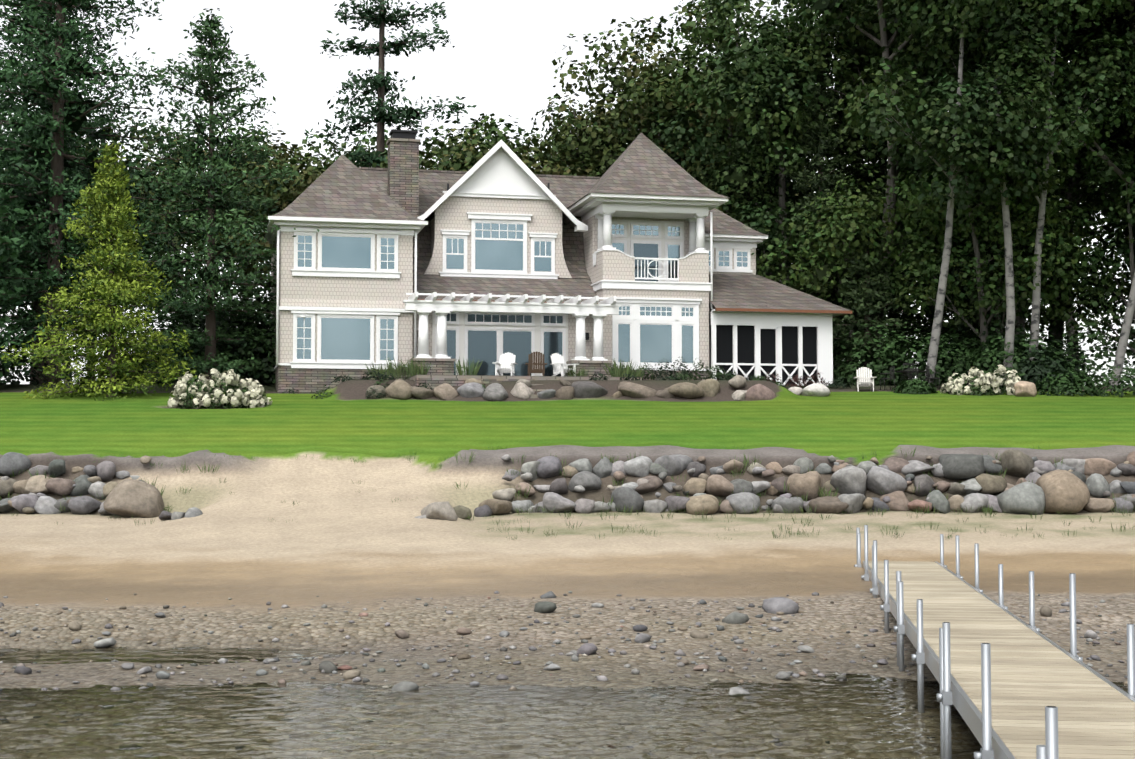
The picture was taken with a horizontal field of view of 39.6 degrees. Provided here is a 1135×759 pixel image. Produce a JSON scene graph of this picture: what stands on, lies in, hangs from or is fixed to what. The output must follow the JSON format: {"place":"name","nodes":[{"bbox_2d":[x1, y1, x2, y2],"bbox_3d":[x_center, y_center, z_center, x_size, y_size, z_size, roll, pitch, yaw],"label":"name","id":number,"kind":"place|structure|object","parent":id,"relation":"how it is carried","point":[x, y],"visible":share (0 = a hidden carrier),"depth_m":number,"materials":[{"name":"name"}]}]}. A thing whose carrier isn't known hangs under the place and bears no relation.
{"place":"outdoors","nodes":[
{"label":"outdoors","id":0,"kind":"place"},
{"bbox_2d":[0,646,1127,758],"bbox_3d":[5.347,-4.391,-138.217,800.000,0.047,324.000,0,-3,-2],"label":"water","id":1,"kind":"structure","parent":0,"point":[859,716],"depth_m":13.96,"materials":[{"name":"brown liquid"}]},
{"bbox_2d":[0,380,1134,688],"bbox_3d":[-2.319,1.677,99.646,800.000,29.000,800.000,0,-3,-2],"label":"ground","id":2,"kind":"structure","parent":0,"point":[340,540],"depth_m":30.25,"materials":[{"name":"beige sand"}]},
{"bbox_2d":[1,125,195,400],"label":"young pine","id":3,"kind":"object","parent":2,"relation":"on","point":[104,287],"depth_m":55.41,"materials":[{"name":"green plant"}]},
{"bbox_2d":[0,0,318,383],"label":"pine","id":4,"kind":"object","parent":2,"relation":"on","point":[30,119],"depth_m":61.32,"materials":[{"name":"green plant"}]},
{"bbox_2d":[304,0,476,168],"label":"tall pine","id":5,"kind":"object","parent":2,"relation":"on","point":[377,81],"depth_m":88.05,"materials":[{"name":"green plant"}]},
{"bbox_2d":[0,0,948,383],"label":"hardwood","id":6,"kind":"object","parent":2,"relation":"on","point":[622,122],"depth_m":79.78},
{"bbox_2d":[264,129,851,397],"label":"house","id":7,"kind":"structure","parent":2,"relation":"on","point":[642,249],"depth_m":61.93,"materials":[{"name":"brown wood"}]},
{"bbox_2d":[492,352,517,375],"bbox_3d":[-2.278,-0.533,58.137,0.800,0.980,0.950,0,-3,9],"label":"adirondack chair","id":8,"kind":"object","parent":7,"relation":"on","point":[506,364],"visible":0.96,"depth_m":58.35,"materials":[{"name":"white paint"}]},
{"bbox_2d":[525,351,546,375],"bbox_3d":[-1.158,-0.521,58.375,0.800,0.980,0.950,0,-3,-3],"label":"adirondack chair","id":9,"kind":"object","parent":7,"relation":"on","point":[533,363],"visible":0.92,"depth_m":58.11,"materials":[{"name":"brown wood"}]},
{"bbox_2d":[550,353,578,375],"bbox_3d":[-0.174,-0.510,58.611,0.800,0.980,0.950,2,-3,-37],"label":"adirondack chair","id":10,"kind":"object","parent":7,"relation":"on","point":[558,364],"visible":0.81,"depth_m":58.70,"materials":[{"name":"white paint"}]},
{"bbox_2d":[0,449,1134,520],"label":"seawall boulders","id":11,"kind":"object","parent":2,"relation":"on","point":[1065,486],"visible":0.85,"depth_m":35.90,"materials":[{"name":"grey stone"}]},
{"bbox_2d":[0,247,1134,408],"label":"shrubs","id":12,"kind":"object","parent":2,"relation":"on","point":[1050,371],"visible":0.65,"depth_m":61.99,"materials":[{"name":"green plant"}]},
{"bbox_2d":[0,355,1134,540],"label":"garden plants","id":13,"kind":"object","parent":2,"relation":"on","point":[626,371],"visible":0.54,"depth_m":56.40,"materials":[{"name":"green plant"}]},
{"bbox_2d":[0,590,1134,693],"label":"shingle stones","id":14,"kind":"object","parent":2,"relation":"on","point":[779,605],"visible":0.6,"depth_m":18.40,"materials":[{"name":"grey stone"}]},
{"bbox_2d":[366,375,1036,400],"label":"boulders","id":15,"kind":"object","parent":2,"relation":"on","point":[468,388],"visible":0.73,"depth_m":54.97,"materials":[{"name":"grey stone"}]},
{"bbox_2d":[854,367,875,391],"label":"lawn chair","id":16,"kind":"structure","parent":2,"relation":"on","point":[860,378],"depth_m":60.89,"materials":[{"name":"white wood"}]},
{"bbox_2d":[718,3,1028,385],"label":"cedar","id":17,"kind":"object","parent":2,"relation":"on","point":[827,178],"depth_m":69.87,"materials":[{"name":"green plant"}]},
{"bbox_2d":[880,366,894,389],"bbox_3d":[12.383,-0.044,61.037,0.440,0.920,0.464,1,-3,-12],"label":"patio chair","id":18,"kind":"object","parent":2,"relation":"on","point":[893,367],"visible":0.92,"depth_m":60.94,"materials":[{"name":"grey metal"}]},
{"bbox_2d":[649,0,1134,390],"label":"hardwood","id":19,"kind":"object","parent":2,"relation":"on","point":[1105,74],"depth_m":65.09,"materials":[{"name":"green plant"}]},
{"bbox_2d":[900,363,913,380],"bbox_3d":[13.399,-0.176,62.128,0.464,0.920,0.440,0,-3,-2],"label":"patio chair","id":20,"kind":"object","parent":2,"relation":"on","point":[908,364],"visible":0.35,"depth_m":61.94,"materials":[{"name":"grey metal"}]},
{"bbox_2d":[895,370,926,379],"bbox_3d":[13.329,0.050,61.163,1.200,0.740,1.200,0,-3,-2],"label":"patio table","id":21,"kind":"object","parent":2,"relation":"on","point":[911,372],"visible":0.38,"depth_m":61.09,"materials":[{"name":"grey metal"}]},
{"bbox_2d":[907,368,921,381],"bbox_3d":[13.260,0.022,60.211,0.464,0.920,0.440,0,-3,-7],"label":"patio chair","id":22,"kind":"object","parent":2,"relation":"on","point":[914,369],"visible":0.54,"depth_m":60.42,"materials":[{"name":"grey metal"}]},
{"bbox_2d":[925,366,939,388],"bbox_3d":[14.223,-0.064,61.398,0.440,0.920,0.464,0,-3,-7],"label":"patio chair","id":23,"kind":"object","parent":2,"relation":"on","point":[928,372],"visible":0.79,"depth_m":61.30,"materials":[{"name":"grey metal"}]},
{"bbox_2d":[837,6,1133,372],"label":"hardwood","id":24,"kind":"object","parent":2,"relation":"on","point":[1083,171],"depth_m":91.94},
{"bbox_2d":[854,525,1134,758],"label":"dock","id":25,"kind":"object","parent":2,"relation":"on","point":[1012,686],"visible":0.96,"depth_m":12.82,"materials":[{"name":"beige wood"}]},
{"bbox_2d":[0,0,1134,385],"label":"sky","id":26,"kind":"structure","parent":0,"point":[501,58],"materials":[{"name":"white"}]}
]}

